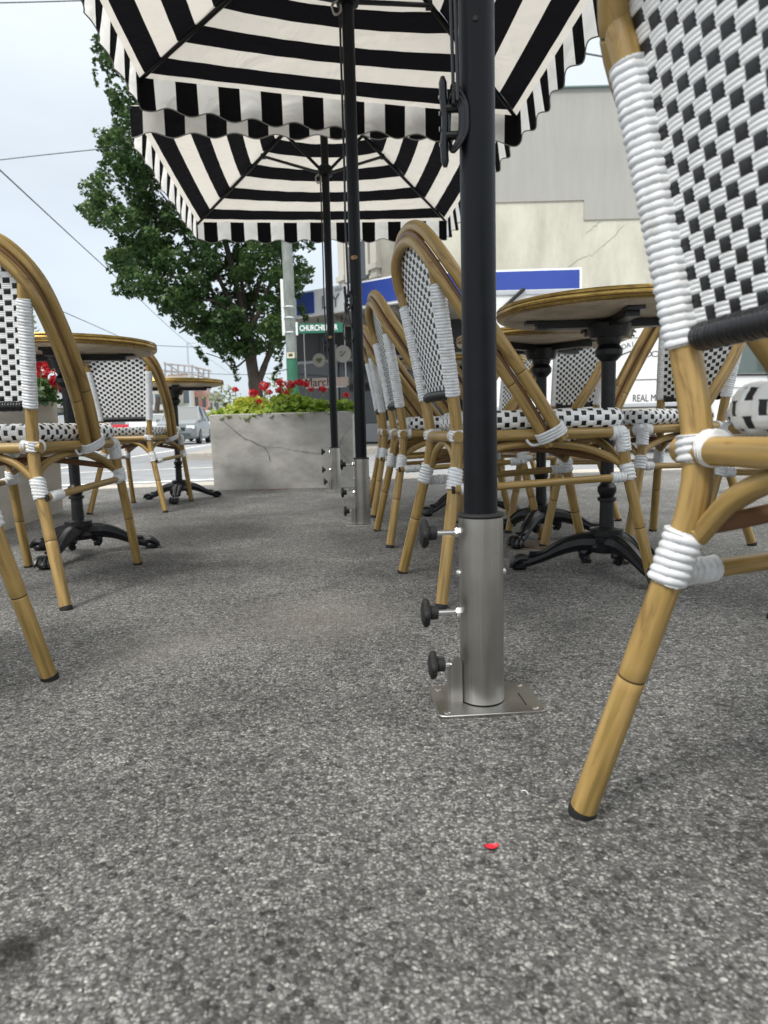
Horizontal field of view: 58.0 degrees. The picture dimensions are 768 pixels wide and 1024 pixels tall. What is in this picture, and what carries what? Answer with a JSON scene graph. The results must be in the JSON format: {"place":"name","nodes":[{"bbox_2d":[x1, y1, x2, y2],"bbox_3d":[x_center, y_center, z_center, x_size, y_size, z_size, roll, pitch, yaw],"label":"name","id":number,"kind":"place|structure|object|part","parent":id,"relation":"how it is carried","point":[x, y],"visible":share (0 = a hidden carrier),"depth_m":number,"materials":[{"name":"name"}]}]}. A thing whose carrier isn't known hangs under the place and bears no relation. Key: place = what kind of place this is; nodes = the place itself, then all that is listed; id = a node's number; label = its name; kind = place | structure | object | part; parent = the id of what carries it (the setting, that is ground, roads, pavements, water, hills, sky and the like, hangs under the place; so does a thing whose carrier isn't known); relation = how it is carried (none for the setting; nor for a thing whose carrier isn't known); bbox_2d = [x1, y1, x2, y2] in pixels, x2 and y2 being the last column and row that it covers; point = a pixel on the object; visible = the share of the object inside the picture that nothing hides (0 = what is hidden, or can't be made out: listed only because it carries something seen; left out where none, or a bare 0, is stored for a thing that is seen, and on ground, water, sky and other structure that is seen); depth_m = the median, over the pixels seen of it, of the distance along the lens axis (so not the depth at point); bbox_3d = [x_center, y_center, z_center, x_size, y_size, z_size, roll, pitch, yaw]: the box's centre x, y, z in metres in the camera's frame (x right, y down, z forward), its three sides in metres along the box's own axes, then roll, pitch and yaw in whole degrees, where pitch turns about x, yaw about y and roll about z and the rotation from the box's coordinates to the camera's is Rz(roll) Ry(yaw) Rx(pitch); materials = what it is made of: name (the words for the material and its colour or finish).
{"place":"outdoors","nodes":[
{"label":"outdoors","id":0,"kind":"place"},
{"bbox_2d":[0,0,80,3],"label":"overhead wire","id":1,"kind":"object","parent":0,"point":[42,1],"visible":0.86,"depth_m":11.11,"materials":[{"name":"grey metal"}]},
{"bbox_2d":[0,145,130,159],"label":"overhead wire","id":2,"kind":"object","parent":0,"point":[59,153],"visible":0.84,"depth_m":14.11,"materials":[{"name":"grey metal"}]},
{"bbox_2d":[63,311,117,335],"bbox_3d":[-14.482,-9.296,34.140,1.567,0.860,20.100,-2,7,-5],"label":"overhead wire","id":3,"kind":"object","parent":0,"point":[88,322],"visible":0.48,"depth_m":31.83,"materials":[{"name":"grey metal"}]},
{"bbox_2d":[0,170,230,373],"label":"overhead wire","id":4,"kind":"object","parent":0,"point":[1,171],"visible":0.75,"depth_m":15.24,"materials":[{"name":"grey metal"}]},
{"bbox_2d":[164,362,304,374],"bbox_3d":[-4.492,-4.484,21.573,2.253,1.442,18.780,-5,8,-25],"label":"overhead wire","id":5,"kind":"object","parent":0,"point":[232,374],"visible":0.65,"depth_m":26.45,"materials":[{"name":"grey metal"}]},
{"bbox_2d":[0,0,608,406],"label":"sky","id":6,"kind":"structure","parent":0,"point":[51,102],"materials":[{"name":"white"}]},
{"bbox_2d":[61,438,674,488],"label":"road","id":7,"kind":"structure","parent":0,"point":[142,465],"depth_m":10.12,"materials":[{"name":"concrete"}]},
{"bbox_2d":[58,415,63,423],"bbox_3d":[-14.553,-3.848,32.721,2.100,1.440,4.435,-4,8,-20],"label":"parked car","id":8,"kind":"object","parent":7,"relation":"on","point":[61,419],"visible":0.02,"depth_m":31.92,"materials":[{"name":"blue paint"}]},
{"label":"windows","id":9,"kind":"part","parent":8,"relation":"part of","materials":[{"name":"white glass"}]},
{"bbox_2d":[111,422,128,427],"bbox_3d":[-13.897,-4.726,39.671,4.435,1.440,2.100,3,8,30],"label":"parked car","id":10,"kind":"object","parent":7,"relation":"on","point":[118,424],"visible":0.02,"depth_m":39.36,"materials":[{"name":"red paint"}]},
{"bbox_2d":[62,444,210,467],"bbox_3d":[-8.634,-4.755,44.640,0.120,0.001,69.001,-2,7,-5],"label":"road line","id":11,"kind":"object","parent":7,"relation":"on","point":[147,454],"depth_m":18.52,"materials":[{"name":"paint"}]},
{"bbox_2d":[62,479,213,485],"bbox_3d":[-5.661,-0.171,6.980,8.050,0.001,0.160,-3,7,-12],"label":"road line","id":12,"kind":"object","parent":7,"relation":"on","point":[154,481],"depth_m":7.62,"materials":[{"name":"paint"}]},
{"bbox_2d":[125,414,162,443],"bbox_3d":[-11.381,-4.055,33.713,2.100,1.440,4.435,-3,7,-15],"label":"parked car","id":13,"kind":"object","parent":7,"relation":"on","point":[143,423],"visible":0.04,"depth_m":32.39,"materials":[{"name":"grey paint"}]},
{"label":"windows","id":14,"kind":"part","parent":13,"relation":"part of","materials":[{"name":"white glass"}]},
{"bbox_2d":[80,467,212,472],"bbox_3d":[-6.190,-0.453,9.374,8.713,0.001,0.120,-3,7,-14],"label":"road line","id":15,"kind":"object","parent":7,"relation":"on","point":[151,469],"depth_m":10.05,"materials":[{"name":"paint"}]},
{"bbox_2d":[152,377,161,413],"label":"distant tree","id":16,"kind":"object","parent":7,"relation":"on","point":[157,407],"visible":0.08,"depth_m":45.32,"materials":[{"name":"green plant"}]},
{"bbox_2d":[156,406,210,444],"bbox_3d":[-8.845,-3.853,30.723,2.100,1.640,4.435,-2,7,-6],"label":"parked car","id":17,"kind":"object","parent":7,"relation":"on","point":[194,423],"visible":0.53,"depth_m":29.81,"materials":[{"name":"grey paint"}]},
{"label":"windows","id":18,"kind":"part","parent":17,"relation":"part of","materials":[{"name":"white glass"}]},
{"bbox_2d":[186,342,191,405],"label":"light pole","id":19,"kind":"object","parent":7,"relation":"on","point":[190,401],"visible":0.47,"depth_m":58.83,"materials":[{"name":"grey metal"}]},
{"bbox_2d":[157,345,220,346],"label":"overhead wire","id":20,"kind":"object","parent":19,"relation":"attached to","point":[181,346],"visible":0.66,"depth_m":58.65,"materials":[{"name":"grey metal"}]},
{"bbox_2d":[195,389,210,410],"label":"shop","id":21,"kind":"structure","parent":7,"relation":"on","point":[204,404],"depth_m":82.92,"materials":[{"name":"brown"}]},
{"bbox_2d":[210,393,221,410],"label":"shop","id":22,"kind":"structure","parent":7,"relation":"on","point":[218,404],"depth_m":93.83,"materials":[{"name":"grey"}]},
{"bbox_2d":[199,385,240,409],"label":"distant tree","id":23,"kind":"object","parent":7,"relation":"on","point":[212,399],"visible":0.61,"depth_m":74.27,"materials":[{"name":"green plant"}]},
{"bbox_2d":[263,374,284,399],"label":"distant tree","id":24,"kind":"object","parent":7,"relation":"on","point":[275,385],"visible":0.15,"depth_m":60.56,"materials":[{"name":"green plant"}]},
{"bbox_2d":[280,241,298,397],"bbox_3d":[-1.724,-5.494,11.807,0.275,9.051,0.215,-2,7,0],"label":"tram pole","id":25,"kind":"object","parent":7,"relation":"on","point":[288,306],"visible":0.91,"depth_m":12.00,"materials":[{"name":"grey metal"}]},
{"bbox_2d":[295,322,342,334],"bbox_3d":[-1.158,-3.202,12.061,0.875,0.220,0.040,-1,7,2],"label":"street name sign","id":26,"kind":"object","parent":25,"relation":"attached to","point":[312,328],"visible":0.84,"depth_m":12.05,"materials":[{"name":"teal metal"}]},
{"bbox_2d":[63,467,735,489],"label":"kerb","id":27,"kind":"structure","parent":7,"relation":"on","point":[393,477],"depth_m":5.86,"materials":[{"name":"concrete"}]},
{"bbox_2d":[496,287,767,453],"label":"delivery truck","id":28,"kind":"object","parent":7,"relation":"on","point":[642,393],"visible":0.13,"depth_m":10.75,"materials":[{"name":"white paint"}]},
{"bbox_3d":[5.524,-2.466,10.767,0.924,0.703,0.036,-2,7,0],"label":"side window","id":29,"kind":"part","parent":28,"relation":"part of","materials":[{"name":"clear glass"}]},
{"bbox_2d":[0,467,767,1023],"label":"footpath","id":30,"kind":"structure","parent":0,"point":[242,765],"depth_m":0.83,"materials":[{"name":"grey asphalt"}]},
{"bbox_2d":[0,510,58,681],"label":"bistro chair","id":31,"kind":"object","parent":30,"relation":"on","point":[26,616],"visible":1,"depth_m":1.18,"materials":[{"name":"brown wood"}]},
{"bbox_2d":[0,401,62,530],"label":"concrete planter","id":32,"kind":"object","parent":30,"relation":"on","point":[52,472],"visible":0.3,"depth_m":3.45,"materials":[{"name":"grey concrete"}]},
{"bbox_2d":[36,362,62,406],"bbox_3d":[-1.935,-0.644,3.481,0.574,0.325,0.658,-2,7,-6],"label":"geranium","id":33,"kind":"object","parent":32,"relation":"in","point":[47,388],"visible":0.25,"depth_m":3.56,"materials":[{"name":"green plant"}]},
{"bbox_2d":[0,233,142,610],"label":"bistro chair","id":34,"kind":"object","parent":30,"relation":"on","point":[25,288],"visible":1,"depth_m":1.72,"materials":[{"name":"brown wood"}]},
{"bbox_2d":[29,332,159,568],"bbox_3d":[-1.096,-0.213,2.439,0.612,0.741,0.612,0,7,10],"label":"round table","id":35,"kind":"object","parent":30,"relation":"on","point":[74,530],"visible":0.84,"depth_m":2.40,"materials":[{"name":"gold metal"}]},
{"bbox_2d":[84,355,193,514],"bbox_3d":[-1.390,-0.481,3.947,0.458,0.930,0.626,-1,7,1],"label":"bistro chair","id":36,"kind":"object","parent":30,"relation":"on","point":[121,391],"visible":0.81,"depth_m":3.71,"materials":[{"name":"wicker"}]},
{"bbox_2d":[143,378,223,503],"bbox_3d":[-1.297,-0.443,4.334,0.612,0.741,0.612,-2,7,0],"label":"round table","id":37,"kind":"object","parent":30,"relation":"on","point":[177,388],"visible":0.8,"depth_m":4.30,"materials":[{"name":"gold metal"}]},
{"bbox_2d":[266,984,273,991],"bbox_3d":[-0.088,0.368,0.536,0.006,0.004,0.006,-2,7,0],"label":"pebble","id":38,"kind":"object","parent":30,"relation":"on","point":[269,987],"visible":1,"depth_m":0.53,"materials":[{"name":"black stone"}]},
{"bbox_2d":[209,411,354,489],"bbox_3d":[-0.724,-0.470,5.245,1.036,0.549,0.524,-1,7,2],"label":"concrete planter","id":39,"kind":"object","parent":30,"relation":"on","point":[273,451],"visible":0.93,"depth_m":4.99,"materials":[{"name":"grey concrete"}]},
{"bbox_2d":[207,381,283,419],"bbox_3d":[-1.004,-0.806,5.215,0.560,0.344,0.563,-1,7,2],"label":"geranium","id":40,"kind":"object","parent":39,"relation":"in","point":[247,405],"visible":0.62,"depth_m":5.09,"materials":[{"name":"green plant"}]},
{"bbox_2d":[265,379,328,417],"bbox_3d":[-0.633,-0.822,5.196,0.507,0.359,0.571,-1,7,2],"label":"geranium","id":41,"kind":"object","parent":39,"relation":"in","point":[285,402],"visible":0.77,"depth_m":5.06,"materials":[{"name":"green plant"}]},
{"bbox_2d":[311,385,353,414],"bbox_3d":[-0.349,-0.796,5.188,0.362,0.296,0.568,-1,7,2],"label":"geranium","id":42,"kind":"object","parent":39,"relation":"in","point":[344,404],"visible":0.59,"depth_m":5.00,"materials":[{"name":"green plant"}]},
{"bbox_2d":[321,447,348,490],"bbox_3d":[-0.337,-0.297,4.756,0.178,0.297,0.120,-2,7,-4],"label":"umbrella socket","id":43,"kind":"object","parent":30,"relation":"on","point":[334,483],"visible":0.98,"depth_m":4.73,"materials":[{"name":"metal"}]},
{"bbox_2d":[129,95,514,446],"bbox_3d":[-0.375,-1.482,4.751,2.102,2.614,2.103,-2,7,-5],"label":"market umbrella","id":44,"kind":"object","parent":43,"relation":"in","point":[287,184],"visible":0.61,"depth_m":4.99,"materials":[{"name":"multicoloured fabric"}]},
{"bbox_2d":[340,457,382,526],"bbox_3d":[-0.101,-0.092,3.055,0.178,0.297,0.120,-2,7,-4],"label":"umbrella socket","id":45,"kind":"object","parent":30,"relation":"on","point":[360,514],"visible":0.91,"depth_m":3.03,"materials":[{"name":"metal"}]},
{"bbox_2d":[81,0,598,457],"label":"market umbrella","id":46,"kind":"object","parent":45,"relation":"in","point":[390,60],"visible":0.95,"depth_m":3.30,"materials":[{"name":"multicoloured fabric"}]},
{"bbox_2d":[363,324,443,517],"bbox_3d":[0.196,-0.464,3.470,0.626,0.930,0.457,-2,7,-4],"label":"bistro chair","id":47,"kind":"object","parent":30,"relation":"on","point":[384,442],"visible":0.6,"depth_m":3.32,"materials":[{"name":"brown wood"}]},
{"bbox_2d":[365,290,542,547],"bbox_3d":[0.256,-0.364,2.647,0.626,0.930,0.458,-2,7,-7],"label":"bistro chair","id":48,"kind":"object","parent":30,"relation":"on","point":[395,376],"visible":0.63,"depth_m":2.51,"materials":[{"name":"brown wood"}]},
{"bbox_2d":[401,353,526,515],"bbox_3d":[0.390,-0.372,3.401,0.612,0.741,0.612,-2,7,0],"label":"round table","id":49,"kind":"object","parent":30,"relation":"on","point":[440,503],"visible":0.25,"depth_m":3.30,"materials":[{"name":"gold metal"}]},
{"bbox_2d":[419,511,545,718],"bbox_3d":[0.146,0.148,1.065,0.178,0.297,0.120,-2,7,-4],"label":"umbrella socket","id":50,"kind":"object","parent":30,"relation":"on","point":[477,686],"visible":0.94,"depth_m":1.04,"materials":[{"name":"metal"}]},
{"bbox_2d":[438,0,497,513],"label":"market umbrella","id":51,"kind":"object","parent":50,"relation":"in","point":[472,90],"visible":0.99,"depth_m":0.98,"materials":[{"name":"black metal"}]},
{"bbox_2d":[442,354,535,494],"bbox_3d":[0.533,-0.516,3.816,0.626,0.930,0.458,-4,8,-22],"label":"bistro chair","id":52,"kind":"object","parent":30,"relation":"on","point":[506,398],"visible":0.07,"depth_m":3.96,"materials":[{"name":"brown wood"}]},
{"bbox_2d":[484,843,498,848],"bbox_3d":[0.109,0.340,0.705,0.015,0.004,0.008,-2,7,-6],"label":"fallen petal","id":53,"kind":"object","parent":30,"relation":"on","point":[492,846],"visible":1,"depth_m":0.71,"materials":[{"name":"red plant"}]},
{"bbox_2d":[391,220,653,608],"bbox_3d":[0.351,-0.266,1.834,0.626,0.930,0.458,-3,7,-11],"label":"bistro chair","id":54,"kind":"object","parent":30,"relation":"on","point":[424,286],"visible":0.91,"depth_m":1.70,"materials":[{"name":"brown wood"}]},
{"bbox_2d":[524,541,553,548],"bbox_3d":[0.553,0.116,2.434,0.150,0.007,0.150,-2,7,0],"label":"service cover","id":55,"kind":"object","parent":30,"relation":"on","point":[532,544],"visible":0.36,"depth_m":2.42,"materials":[{"name":"metal"}]},
{"bbox_2d":[456,347,621,532],"bbox_3d":[0.656,-0.414,2.972,0.626,0.930,0.458,-5,8,-28],"label":"bistro chair","id":56,"kind":"object","parent":30,"relation":"on","point":[576,381],"visible":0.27,"depth_m":3.04,"materials":[{"name":"brown wood"}]},
{"bbox_2d":[456,327,630,548],"bbox_3d":[0.578,-0.271,2.548,0.612,0.741,0.612,-4,8,-20],"label":"round table","id":57,"kind":"object","parent":30,"relation":"on","point":[540,350],"visible":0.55,"depth_m":2.48,"materials":[{"name":"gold metal"}]},
{"bbox_2d":[496,283,660,576],"bbox_3d":[0.627,-0.197,1.942,0.612,0.741,0.612,1,8,22],"label":"round table","id":58,"kind":"object","parent":30,"relation":"on","point":[607,318],"visible":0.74,"depth_m":1.88,"materials":[{"name":"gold metal"}]},
{"bbox_2d":[539,327,756,564],"bbox_3d":[0.888,-0.341,2.327,0.626,0.930,0.458,-5,8,-28],"label":"bistro chair","id":59,"kind":"object","parent":30,"relation":"on","point":[643,426],"visible":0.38,"depth_m":2.33,"materials":[{"name":"brown wood"}]},
{"bbox_2d":[568,0,767,820],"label":"bistro chair","id":60,"kind":"object","parent":30,"relation":"on","point":[687,82],"visible":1,"depth_m":0.61,"materials":[{"name":"wicker"}]},
{"bbox_2d":[700,407,767,618],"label":"bistro chair","id":61,"kind":"object","parent":30,"relation":"on","point":[721,472],"visible":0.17,"depth_m":1.79,"materials":[{"name":"brown wood"}]},
{"bbox_2d":[186,442,670,459],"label":"pavement","id":62,"kind":"structure","parent":0,"point":[207,453],"depth_m":13.69,"materials":[{"name":"concrete"}]},
{"bbox_2d":[73,1,315,400],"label":"street tree","id":63,"kind":"object","parent":62,"relation":"on","point":[147,248],"visible":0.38,"depth_m":13.46,"materials":[{"name":"green plant"}]},
{"bbox_2d":[295,85,669,443],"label":"corner shop","id":64,"kind":"structure","parent":62,"relation":"on","point":[567,215],"depth_m":16.42,"materials":[{"name":"white paint"}]},
{"bbox_2d":[313,318,325,366],"bbox_3d":[-1.494,-3.870,15.836,0.310,1.100,0.068,0,7,14],"label":"round hanging sign","id":65,"kind":"object","parent":64,"relation":"hanging from","point":[319,359],"visible":1,"depth_m":15.85,"materials":[{"name":"grey metal"}]},
{"bbox_2d":[303,323,348,388],"bbox_3d":[-1.391,-3.692,16.263,1.120,1.524,0.085,0,7,14],"label":"shop sign","id":66,"kind":"object","parent":64,"relation":"hanging from","point":[324,382],"visible":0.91,"depth_m":16.31,"materials":[{"name":"beige"}]},
{"bbox_2d":[335,314,350,362],"bbox_3d":[-0.926,-3.862,15.432,0.380,1.047,0.076,0,7,14],"label":"round hanging sign","id":67,"kind":"object","parent":64,"relation":"hanging from","point":[342,353],"visible":0.95,"depth_m":15.45,"materials":[{"name":"grey metal"}]},
{"bbox_2d":[348,241,369,282],"bbox_3d":[-0.708,-7.272,18.830,0.080,1.900,1.000,-6,8,-32],"label":"window","id":68,"kind":"structure","parent":64,"relation":"in","point":[363,268],"depth_m":18.65,"materials":[{"name":"grey glass"}]},
{"bbox_2d":[298,358,447,422],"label":"shop windows","id":69,"kind":"structure","parent":64,"relation":"in","point":[312,371],"depth_m":17.46,"materials":[{"name":"black glass"}]},
{"bbox_2d":[586,53,601,56],"bbox_3d":[4.171,-9.964,14.951,2.293,0.371,0.144,-2,7,-5],"label":"overhead wire","id":70,"kind":"object","parent":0,"point":[591,54],"visible":0.15,"depth_m":14.95,"materials":[{"name":"grey metal"}]},
{"label":"ground","id":71,"kind":"structure","parent":0,"visible":0},
{"bbox_2d":[57,389,111,423],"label":"shop","id":72,"kind":"structure","parent":71,"relation":"on","point":[60,412],"depth_m":59.07,"materials":[{"name":"grey"}]},
{"bbox_2d":[152,391,163,413],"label":"shop","id":73,"kind":"structure","parent":71,"relation":"on","point":[157,394],"depth_m":71.16,"materials":[{"name":"grey"}]},
{"bbox_2d":[152,394,161,404],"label":"window","id":74,"kind":"structure","parent":73,"relation":"in","point":[156,395],"depth_m":71.17,"materials":[{"name":"grey glass"}]},
{"bbox_2d":[165,376,194,406],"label":"shop","id":75,"kind":"structure","parent":71,"relation":"on","point":[184,399],"depth_m":79.03,"materials":[{"name":"beige"}]},
{"bbox_2d":[183,391,189,402],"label":"window","id":76,"kind":"structure","parent":75,"relation":"in","point":[185,393],"depth_m":79.01,"materials":[{"name":"grey glass"}]},
{"bbox_2d":[163,362,210,391],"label":"hoarding frame","id":77,"kind":"object","parent":75,"relation":"on","point":[183,373],"visible":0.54,"depth_m":80.46,"materials":[{"name":"grey metal"}]}
]}

